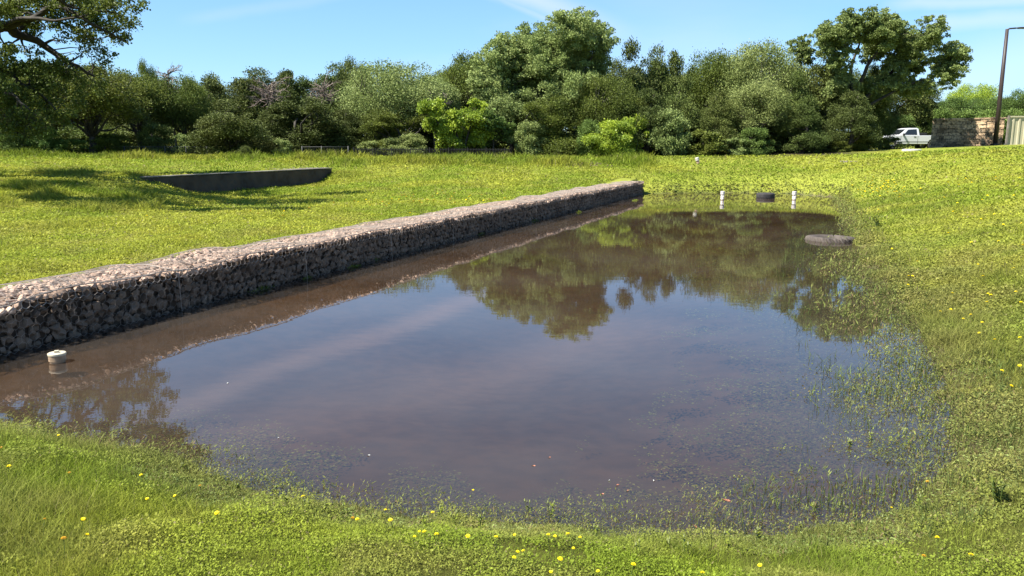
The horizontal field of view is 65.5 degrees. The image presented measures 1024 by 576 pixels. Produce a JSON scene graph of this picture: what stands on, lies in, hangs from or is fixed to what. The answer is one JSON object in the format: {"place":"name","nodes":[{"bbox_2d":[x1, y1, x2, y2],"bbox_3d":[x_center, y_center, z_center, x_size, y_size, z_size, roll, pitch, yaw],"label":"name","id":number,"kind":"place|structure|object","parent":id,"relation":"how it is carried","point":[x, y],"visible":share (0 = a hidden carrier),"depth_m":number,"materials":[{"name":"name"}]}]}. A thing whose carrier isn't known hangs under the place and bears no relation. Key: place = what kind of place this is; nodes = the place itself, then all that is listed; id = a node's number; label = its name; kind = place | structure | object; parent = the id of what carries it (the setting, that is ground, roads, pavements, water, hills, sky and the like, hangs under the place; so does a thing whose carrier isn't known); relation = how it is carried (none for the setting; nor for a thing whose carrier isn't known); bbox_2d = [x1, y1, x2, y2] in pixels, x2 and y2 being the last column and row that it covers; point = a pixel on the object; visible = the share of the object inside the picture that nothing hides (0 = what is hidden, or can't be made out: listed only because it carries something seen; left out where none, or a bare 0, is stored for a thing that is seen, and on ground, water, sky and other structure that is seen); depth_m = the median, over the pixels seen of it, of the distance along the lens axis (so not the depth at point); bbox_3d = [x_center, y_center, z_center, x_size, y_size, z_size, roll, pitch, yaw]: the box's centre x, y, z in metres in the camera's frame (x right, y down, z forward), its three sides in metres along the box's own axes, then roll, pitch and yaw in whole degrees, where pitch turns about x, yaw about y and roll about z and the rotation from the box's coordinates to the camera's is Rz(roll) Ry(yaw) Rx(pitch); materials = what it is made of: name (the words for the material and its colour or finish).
{"place":"outdoors","nodes":[
{"label":"outdoors","id":0,"kind":"place"},
{"bbox_2d":[0,144,1023,575],"bbox_3d":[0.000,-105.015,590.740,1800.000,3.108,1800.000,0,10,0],"label":"ground","id":1,"kind":"structure","parent":0,"point":[510,372],"depth_m":8.87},
{"bbox_2d":[0,132,31,151],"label":"bush","id":2,"kind":"object","parent":1,"relation":"on","point":[4,145],"visible":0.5,"depth_m":43.14,"materials":[{"name":"green plant"}]},
{"bbox_2d":[24,126,67,152],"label":"bush","id":3,"kind":"object","parent":1,"relation":"on","point":[38,143],"visible":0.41,"depth_m":43.48,"materials":[{"name":"green plant"}]},
{"bbox_2d":[47,350,66,377],"bbox_3d":[-4.886,0.890,8.582,0.181,0.448,0.181,-4,11,-23],"label":"cleanout pipe","id":4,"kind":"object","parent":1,"relation":"on","point":[57,359],"visible":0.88,"depth_m":8.51,"materials":[{"name":"plastic"}]},
{"bbox_2d":[0,57,114,145],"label":"oak tree","id":5,"kind":"object","parent":1,"relation":"on","point":[21,78],"visible":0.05,"depth_m":44.22,"materials":[{"name":"green plant"}]},
{"bbox_2d":[45,138,88,154],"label":"bush","id":6,"kind":"object","parent":1,"relation":"on","point":[63,146],"visible":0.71,"depth_m":44.05,"materials":[{"name":"green plant"}]},
{"bbox_2d":[0,0,150,143],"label":"overhanging oak","id":7,"kind":"object","parent":1,"relation":"on","point":[17,21],"visible":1,"depth_m":28.66,"materials":[{"name":"green plant"}]},
{"bbox_2d":[15,60,157,153],"bbox_3d":[-24.021,-10.121,45.198,7.538,5.543,6.943,3,11,18],"label":"oak tree","id":8,"kind":"object","parent":1,"relation":"on","point":[112,97],"visible":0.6,"depth_m":44.07,"materials":[{"name":"green plant"}]},
{"bbox_2d":[56,124,123,153],"bbox_3d":[-29.843,-10.341,56.701,5.226,3.110,5.294,4,11,19],"label":"bush","id":9,"kind":"object","parent":1,"relation":"on","point":[75,133],"visible":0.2,"depth_m":55.29,"materials":[{"name":"green plant"}]},
{"bbox_2d":[86,132,138,152],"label":"bush","id":10,"kind":"object","parent":1,"relation":"on","point":[108,140],"visible":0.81,"depth_m":45.66,"materials":[{"name":"green plant"}]},
{"bbox_2d":[97,64,178,150],"bbox_3d":[-23.986,-11.156,50.751,5.430,5.823,5.600,-8,13,-37],"label":"oak tree","id":11,"kind":"object","parent":1,"relation":"on","point":[149,91],"visible":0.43,"depth_m":49.99,"materials":[{"name":"green plant"}]},
{"bbox_2d":[109,124,176,149],"bbox_3d":[-26.373,-10.376,57.160,5.265,3.039,5.333,-5,11,-26],"label":"bush","id":12,"kind":"object","parent":1,"relation":"on","point":[131,135],"visible":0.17,"depth_m":55.44,"materials":[{"name":"green plant"}]},
{"bbox_2d":[135,58,158,136],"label":"oak tree","id":13,"kind":"object","parent":1,"relation":"on","point":[142,67],"visible":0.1,"depth_m":53.09,"materials":[{"name":"green plant"}]},
{"bbox_2d":[133,122,176,153],"bbox_3d":[-20.849,-8.640,46.831,2.514,2.223,2.305,-8,13,-38],"label":"bush","id":14,"kind":"object","parent":1,"relation":"on","point":[146,139],"visible":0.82,"depth_m":46.33,"materials":[{"name":"green plant"}]},
{"bbox_2d":[156,64,181,145],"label":"oak tree","id":15,"kind":"object","parent":1,"relation":"on","point":[170,71],"visible":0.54,"depth_m":52.14,"materials":[{"name":"plant"}]},
{"bbox_2d":[146,73,217,142],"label":"oak tree","id":16,"kind":"object","parent":1,"relation":"on","point":[189,106],"visible":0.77,"depth_m":51.79,"materials":[{"name":"green plant"}]},
{"bbox_2d":[171,133,194,154],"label":"bush","id":17,"kind":"object","parent":1,"relation":"on","point":[179,136],"visible":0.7,"depth_m":45.90,"materials":[{"name":"green plant"}]},
{"bbox_2d":[176,70,222,152],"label":"juniper tree","id":18,"kind":"object","parent":1,"relation":"on","point":[213,77],"visible":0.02,"depth_m":58.75,"materials":[{"name":"green plant"}]},
{"bbox_2d":[197,81,243,111],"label":"oak tree","id":19,"kind":"object","parent":1,"relation":"on","point":[232,91],"visible":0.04,"depth_m":68.76,"materials":[{"name":"green plant"}]},
{"bbox_2d":[175,98,276,154],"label":"juniper tree","id":20,"kind":"object","parent":1,"relation":"on","point":[225,128],"visible":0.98,"depth_m":45.40,"materials":[{"name":"green plant"}]},
{"bbox_2d":[140,167,331,192],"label":"concrete wall","id":21,"kind":"structure","parent":1,"relation":"on","point":[210,182],"depth_m":33.47,"materials":[{"name":"grey concrete"}]},
{"bbox_2d":[199,66,282,152],"bbox_3d":[-19.605,-12.693,57.874,5.662,6.913,7.531,4,11,23],"label":"juniper tree","id":22,"kind":"object","parent":1,"relation":"on","point":[241,83],"visible":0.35,"depth_m":57.26,"materials":[{"name":"green plant"}]},
{"bbox_2d":[245,76,291,120],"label":"dead tree","id":23,"kind":"object","parent":1,"relation":"on","point":[270,95],"visible":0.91,"depth_m":52.72,"materials":[{"name":"grey wood"}]},
{"bbox_2d":[251,106,306,154],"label":"juniper tree","id":24,"kind":"object","parent":1,"relation":"on","point":[281,125],"visible":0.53,"depth_m":48.91,"materials":[{"name":"green plant"}]},
{"bbox_2d":[271,138,292,154],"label":"bush","id":25,"kind":"object","parent":1,"relation":"on","point":[285,146],"visible":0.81,"depth_m":46.96,"materials":[{"name":"green plant"}]},
{"bbox_2d":[273,68,309,123],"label":"juniper tree","id":26,"kind":"object","parent":1,"relation":"on","point":[292,87],"visible":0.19,"depth_m":60.66,"materials":[{"name":"green plant"}]},
{"bbox_2d":[259,95,366,154],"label":"juniper tree","id":27,"kind":"object","parent":1,"relation":"on","point":[304,132],"visible":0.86,"depth_m":48.53,"materials":[{"name":"green plant"}]},
{"bbox_2d":[0,181,643,360],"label":"gabion wall","id":28,"kind":"structure","parent":1,"relation":"on","point":[38,313],"depth_m":12.27,"materials":[{"name":"stone"}]},
{"bbox_2d":[293,60,351,121],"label":"juniper tree","id":29,"kind":"object","parent":1,"relation":"on","point":[303,83],"visible":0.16,"depth_m":60.35,"materials":[{"name":"green plant"}]},
{"bbox_2d":[304,69,341,103],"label":"dead tree","id":30,"kind":"object","parent":1,"relation":"on","point":[326,95],"visible":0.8,"depth_m":52.79,"materials":[{"name":"grey wood"}]},
{"bbox_2d":[0,147,665,215],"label":"tall grass","id":31,"kind":"structure","parent":1,"relation":"on","point":[551,159],"depth_m":41.56,"materials":[{"name":"green plant"}]},
{"bbox_2d":[309,109,376,154],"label":"juniper tree","id":32,"kind":"object","parent":1,"relation":"on","point":[349,128],"visible":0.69,"depth_m":49.22,"materials":[{"name":"green plant"}]},
{"bbox_2d":[330,54,370,124],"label":"oak tree","id":33,"kind":"object","parent":1,"relation":"on","point":[347,63],"visible":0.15,"depth_m":59.62,"materials":[{"name":"green plant"}]},
{"bbox_2d":[357,140,379,154],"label":"bush","id":34,"kind":"object","parent":1,"relation":"on","point":[365,145],"visible":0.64,"depth_m":48.15,"materials":[{"name":"green plant"}]},
{"bbox_2d":[326,57,456,136],"bbox_3d":[-7.928,-11.788,52.538,8.460,6.784,8.621,7,12,35],"label":"oak tree","id":35,"kind":"object","parent":1,"relation":"on","point":[395,92],"visible":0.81,"depth_m":50.95,"materials":[{"name":"green plant"}]},
{"bbox_2d":[378,137,405,155],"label":"bush","id":36,"kind":"object","parent":1,"relation":"on","point":[394,139],"visible":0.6,"depth_m":47.89,"materials":[{"name":"green plant"}]},
{"bbox_2d":[354,108,430,154],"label":"oak tree","id":37,"kind":"object","parent":1,"relation":"on","point":[387,122],"visible":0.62,"depth_m":49.17,"materials":[{"name":"green plant"}]},
{"bbox_2d":[396,133,427,154],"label":"bush","id":38,"kind":"object","parent":1,"relation":"on","point":[412,141],"visible":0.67,"depth_m":47.93,"materials":[{"name":"green plant"}]},
{"bbox_2d":[401,128,441,154],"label":"bush","id":39,"kind":"object","parent":1,"relation":"on","point":[426,143],"visible":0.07,"depth_m":55.43,"materials":[{"name":"green plant"}]},
{"bbox_2d":[353,147,509,155],"bbox_3d":[-4.728,-7.876,47.010,9.199,0.875,0.051,-1,10,-4],"label":"fence","id":40,"kind":"object","parent":1,"relation":"on","point":[437,149],"visible":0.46,"depth_m":46.94,"materials":[{"name":"grey metal"}]},
{"bbox_2d":[402,73,463,151],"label":"oak tree","id":41,"kind":"object","parent":1,"relation":"on","point":[454,104],"visible":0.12,"depth_m":55.33,"materials":[{"name":"green plant"}]},
{"bbox_2d":[421,129,474,154],"bbox_3d":[-4.881,-10.400,57.606,5.412,3.020,5.343,3,11,18],"label":"bush","id":42,"kind":"object","parent":1,"relation":"on","point":[429,135],"visible":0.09,"depth_m":56.17,"materials":[{"name":"green plant"}]},
{"bbox_2d":[416,96,496,153],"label":"young tree","id":43,"kind":"object","parent":1,"relation":"on","point":[447,133],"visible":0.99,"depth_m":47.95,"materials":[{"name":"green plant"}]},
{"bbox_2d":[434,48,487,129],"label":"oak tree","id":44,"kind":"object","parent":1,"relation":"on","point":[458,77],"visible":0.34,"depth_m":57.30,"materials":[{"name":"green plant"}]},
{"bbox_2d":[446,128,507,154],"bbox_3d":[-2.978,-10.328,58.012,5.216,2.682,5.690,-4,11,-23],"label":"bush","id":45,"kind":"object","parent":1,"relation":"on","point":[500,146],"visible":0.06,"depth_m":56.83,"materials":[{"name":"green plant"}]},
{"bbox_2d":[465,108,516,154],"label":"oak tree","id":46,"kind":"object","parent":1,"relation":"on","point":[502,127],"visible":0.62,"depth_m":48.98,"materials":[{"name":"green plant"}]},
{"bbox_2d":[466,135,516,154],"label":"bush","id":47,"kind":"object","parent":1,"relation":"on","point":[499,147],"visible":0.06,"depth_m":56.91,"materials":[{"name":"green plant"}]},
{"bbox_2d":[474,85,548,154],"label":"oak tree","id":48,"kind":"object","parent":1,"relation":"on","point":[510,110],"visible":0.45,"depth_m":51.31,"materials":[{"name":"green plant"}]},
{"bbox_2d":[0,145,1023,575],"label":"meadow grass","id":49,"kind":"structure","parent":1,"relation":"on","point":[28,523],"depth_m":7.57,"materials":[{"name":"green plant"}]},
{"bbox_2d":[0,181,1023,555],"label":"flooded weeds","id":50,"kind":"object","parent":1,"relation":"on","point":[904,333],"visible":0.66,"depth_m":6.17,"materials":[{"name":"green plant"}]},
{"bbox_2d":[505,119,548,155],"bbox_3d":[1.049,-9.136,49.287,2.646,2.601,2.426,-8,13,-39],"label":"bush","id":51,"kind":"object","parent":1,"relation":"on","point":[525,144],"visible":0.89,"depth_m":48.72,"materials":[{"name":"green plant"}]},
{"bbox_2d":[465,6,620,154],"bbox_3d":[2.138,-13.604,53.240,10.536,9.688,7.657,0,10,0],"label":"elm tree","id":52,"kind":"object","parent":1,"relation":"on","point":[540,59],"visible":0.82,"depth_m":51.65,"materials":[{"name":"green plant"}]},
{"bbox_2d":[514,94,583,155],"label":"oak tree","id":53,"kind":"object","parent":1,"relation":"on","point":[551,120],"visible":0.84,"depth_m":49.36,"materials":[{"name":"green plant"}]},
{"bbox_2d":[559,108,580,151],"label":"juniper tree","id":54,"kind":"object","parent":1,"relation":"on","point":[572,130],"visible":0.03,"depth_m":68.57,"materials":[{"name":"green plant"}]},
{"bbox_2d":[572,118,605,155],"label":"bush","id":55,"kind":"object","parent":1,"relation":"on","point":[586,126],"visible":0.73,"depth_m":48.67,"materials":[{"name":"green plant"}]},
{"bbox_2d":[575,56,634,118],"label":"oak tree","id":56,"kind":"object","parent":1,"relation":"on","point":[621,69],"visible":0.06,"depth_m":64.66,"materials":[{"name":"green plant"}]},
{"bbox_2d":[580,118,637,156],"bbox_3d":[5.952,-8.974,48.293,3.496,2.637,3.814,4,11,20],"label":"bush","id":57,"kind":"object","parent":1,"relation":"on","point":[612,128],"visible":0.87,"depth_m":47.40,"materials":[{"name":"green plant"}]},
{"bbox_2d":[569,72,649,154],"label":"oak tree","id":58,"kind":"object","parent":1,"relation":"on","point":[617,100],"visible":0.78,"depth_m":50.05,"materials":[{"name":"green plant"}]},
{"bbox_2d":[618,113,650,154],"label":"bush","id":59,"kind":"object","parent":1,"relation":"on","point":[631,120],"visible":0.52,"depth_m":48.72,"materials":[{"name":"green plant"}]},
{"bbox_2d":[606,35,665,154],"bbox_3d":[8.667,-13.042,55.583,4.728,8.709,5.498,1,10,7],"label":"juniper tree","id":60,"kind":"object","parent":1,"relation":"on","point":[641,78],"visible":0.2,"depth_m":54.21,"materials":[{"name":"green plant"}]},
{"bbox_2d":[613,87,677,154],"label":"juniper tree","id":61,"kind":"object","parent":1,"relation":"on","point":[650,97],"visible":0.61,"depth_m":49.12,"materials":[{"name":"green plant"}]},
{"bbox_2d":[645,43,686,155],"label":"juniper tree","id":62,"kind":"object","parent":1,"relation":"on","point":[670,83],"visible":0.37,"depth_m":55.16,"materials":[{"name":"green plant"}]},
{"bbox_2d":[646,105,694,156],"bbox_3d":[9.613,-9.495,49.023,2.678,3.441,2.643,-9,13,-40],"label":"bush","id":63,"kind":"object","parent":1,"relation":"on","point":[667,142],"visible":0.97,"depth_m":48.64,"materials":[{"name":"green plant"}]},
{"bbox_2d":[652,72,710,154],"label":"juniper tree","id":64,"kind":"object","parent":1,"relation":"on","point":[681,102],"visible":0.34,"depth_m":50.63,"materials":[{"name":"green plant"}]},
{"bbox_2d":[688,129,726,155],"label":"bush","id":65,"kind":"object","parent":1,"relation":"on","point":[716,140],"visible":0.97,"depth_m":48.59,"materials":[{"name":"green plant"}]},
{"bbox_2d":[675,43,752,126],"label":"oak tree","id":66,"kind":"object","parent":1,"relation":"on","point":[706,74],"visible":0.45,"depth_m":54.95,"materials":[{"name":"green plant"}]},
{"bbox_2d":[687,89,749,154],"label":"juniper tree","id":67,"kind":"object","parent":1,"relation":"on","point":[726,119],"visible":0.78,"depth_m":49.71,"materials":[{"name":"green plant"}]},
{"bbox_2d":[724,137,753,155],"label":"bush","id":68,"kind":"object","parent":1,"relation":"on","point":[740,151],"visible":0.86,"depth_m":49.02,"materials":[{"name":"green plant"}]},
{"bbox_2d":[736,126,775,155],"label":"bush","id":69,"kind":"object","parent":1,"relation":"on","point":[759,138],"visible":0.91,"depth_m":49.06,"materials":[{"name":"green plant"}]},
{"bbox_2d":[721,78,795,147],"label":"oak tree","id":70,"kind":"object","parent":1,"relation":"on","point":[751,97],"visible":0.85,"depth_m":49.73,"materials":[{"name":"green plant"}]},
{"bbox_2d":[708,36,812,137],"bbox_3d":[17.076,-12.968,54.408,7.194,8.253,7.331,0,10,-3],"label":"oak tree","id":71,"kind":"object","parent":1,"relation":"on","point":[750,64],"visible":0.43,"depth_m":52.98,"materials":[{"name":"green plant"}]},
{"bbox_2d":[760,68,824,153],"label":"juniper tree","id":72,"kind":"object","parent":1,"relation":"on","point":[799,76],"visible":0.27,"depth_m":51.15,"materials":[{"name":"green plant"}]},
{"bbox_2d":[771,103,835,153],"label":"juniper tree","id":73,"kind":"object","parent":1,"relation":"on","point":[806,115],"visible":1,"depth_m":49.49,"materials":[{"name":"green plant"}]},
{"bbox_2d":[798,138,825,152],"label":"bush","id":74,"kind":"object","parent":1,"relation":"on","point":[812,150],"visible":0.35,"depth_m":50.14,"materials":[{"name":"green plant"}]},
{"bbox_2d":[788,50,848,146],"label":"juniper tree","id":75,"kind":"object","parent":1,"relation":"on","point":[823,74],"visible":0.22,"depth_m":52.58,"materials":[{"name":"green plant"}]},
{"bbox_2d":[827,140,851,152],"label":"bush","id":76,"kind":"object","parent":1,"relation":"on","point":[844,147],"visible":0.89,"depth_m":49.97,"materials":[{"name":"green plant"}]},
{"bbox_2d":[822,89,886,149],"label":"juniper tree","id":77,"kind":"object","parent":1,"relation":"on","point":[856,118],"visible":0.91,"depth_m":49.74,"materials":[{"name":"green plant"}]},
{"bbox_2d":[847,136,877,150],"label":"bush","id":78,"kind":"object","parent":1,"relation":"on","point":[859,147],"visible":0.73,"depth_m":50.67,"materials":[{"name":"green plant"}]},
{"bbox_2d":[829,68,901,119],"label":"oak tree","id":79,"kind":"object","parent":1,"relation":"on","point":[856,74],"visible":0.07,"depth_m":64.26,"materials":[{"name":"green plant"}]},
{"bbox_2d":[846,62,900,149],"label":"juniper tree","id":80,"kind":"object","parent":1,"relation":"on","point":[885,117],"visible":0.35,"depth_m":54.69,"materials":[{"name":"green plant"}]},
{"bbox_2d":[785,4,973,108],"bbox_3d":[24.054,-13.513,52.202,11.442,9.058,5.906,0,10,0],"label":"live oak","id":81,"kind":"object","parent":1,"relation":"on","point":[880,36],"visible":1,"depth_m":50.89,"materials":[{"name":"green plant"}]},
{"bbox_2d":[877,136,901,149],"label":"bush","id":82,"kind":"object","parent":1,"relation":"on","point":[892,140],"visible":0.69,"depth_m":55.76,"materials":[{"name":"green plant"}]},
{"bbox_2d":[873,74,933,148],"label":"juniper tree","id":83,"kind":"object","parent":1,"relation":"on","point":[914,108],"visible":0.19,"depth_m":65.87,"materials":[{"name":"green plant"}]},
{"bbox_2d":[892,113,921,148],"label":"bush","id":84,"kind":"object","parent":1,"relation":"on","point":[904,121],"visible":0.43,"depth_m":64.22,"materials":[{"name":"green plant"}]},
{"bbox_2d":[902,81,944,147],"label":"juniper tree","id":85,"kind":"object","parent":1,"relation":"on","point":[932,99],"visible":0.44,"depth_m":66.37,"materials":[{"name":"green plant"}]},
{"bbox_2d":[922,106,952,134],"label":"bush","id":86,"kind":"object","parent":1,"relation":"on","point":[941,112],"visible":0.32,"depth_m":66.08,"materials":[{"name":"green plant"}]},
{"bbox_2d":[937,95,982,113],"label":"oak tree","id":87,"kind":"object","parent":1,"relation":"on","point":[952,103],"visible":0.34,"depth_m":75.28,"materials":[{"name":"green plant"}]},
{"bbox_2d":[949,106,980,117],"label":"bush","id":88,"kind":"object","parent":1,"relation":"on","point":[964,113],"visible":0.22,"depth_m":65.91,"materials":[{"name":"green plant"}]},
{"bbox_2d":[930,117,1007,147],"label":"limestone wall","id":89,"kind":"structure","parent":1,"relation":"on","point":[956,132],"depth_m":55.01,"materials":[{"name":"stone"}]},
{"bbox_2d":[943,82,1003,103],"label":"oak tree","id":90,"kind":"object","parent":1,"relation":"on","point":[985,92],"visible":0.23,"depth_m":88.53,"materials":[{"name":"green plant"}]},
{"bbox_2d":[969,96,1008,115],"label":"oak tree","id":91,"kind":"object","parent":1,"relation":"on","point":[984,105],"visible":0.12,"depth_m":77.22,"materials":[{"name":"green plant"}]},
{"bbox_2d":[975,107,1007,139],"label":"bush","id":92,"kind":"object","parent":1,"relation":"on","point":[986,114],"visible":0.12,"depth_m":66.10,"materials":[{"name":"green plant"}]},
{"bbox_2d":[986,475,1010,502],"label":"broadleaf weed","id":93,"kind":"object","parent":1,"relation":"on","point":[995,491],"visible":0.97,"depth_m":4.74,"materials":[{"name":"green plant"}]},
{"bbox_2d":[990,27,1023,144],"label":"street lamp","id":94,"kind":"object","parent":1,"relation":"on","point":[998,110],"visible":0.91,"depth_m":52.43,"materials":[{"name":"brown metal"}]},
{"bbox_2d":[995,88,1023,115],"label":"oak tree","id":95,"kind":"object","parent":1,"relation":"on","point":[1010,102],"visible":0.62,"depth_m":73.75,"materials":[{"name":"green plant"}]},
{"bbox_2d":[1001,107,1023,144],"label":"bush","id":96,"kind":"object","parent":1,"relation":"on","point":[1012,112],"visible":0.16,"depth_m":65.90,"materials":[{"name":"green plant"}]},
{"bbox_2d":[1005,116,1023,144],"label":"metal fence","id":97,"kind":"object","parent":1,"relation":"on","point":[1015,131],"visible":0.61,"depth_m":53.12,"materials":[{"name":"metal"}]},
{"bbox_2d":[0,0,1023,130],"label":"sky","id":98,"kind":"structure","parent":0,"point":[224,38],"materials":[{"name":"blue"}]},
{"bbox_2d":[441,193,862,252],"bbox_3d":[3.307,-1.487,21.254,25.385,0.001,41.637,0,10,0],"label":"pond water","id":99,"kind":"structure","parent":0,"point":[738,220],"depth_m":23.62,"materials":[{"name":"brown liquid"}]},
{"bbox_2d":[756,192,774,197],"bbox_3d":[11.214,-4.079,35.225,0.798,0.259,0.798,0,10,0],"label":"car tyre","id":100,"kind":"object","parent":99,"relation":"on","point":[764,195],"visible":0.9,"depth_m":34.91,"materials":[{"name":"black rubber"}]},
{"bbox_2d":[805,234,855,242],"bbox_3d":[7.803,-1.080,19.546,1.200,0.380,1.200,-2,10,-17],"label":"tractor tyre","id":101,"kind":"object","parent":99,"relation":"in","point":[833,239],"visible":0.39,"depth_m":19.19,"materials":[{"name":"rubber"}]},
{"bbox_2d":[673,223,1023,549],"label":"water reeds","id":102,"kind":"object","parent":99,"relation":"in","point":[810,401],"visible":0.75,"depth_m":7.46,"materials":[{"name":"green plant"}]},
{"label":"driveway","id":103,"kind":"structure","parent":0,"visible":0},
{"bbox_2d":[883,128,930,147],"bbox_3d":[30.708,-11.572,61.803,5.260,1.630,2.150,0,10,0],"label":"pickup truck","id":104,"kind":"object","parent":103,"relation":"on","point":[911,136],"visible":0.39,"depth_m":60.96,"materials":[{"name":"white paint"}]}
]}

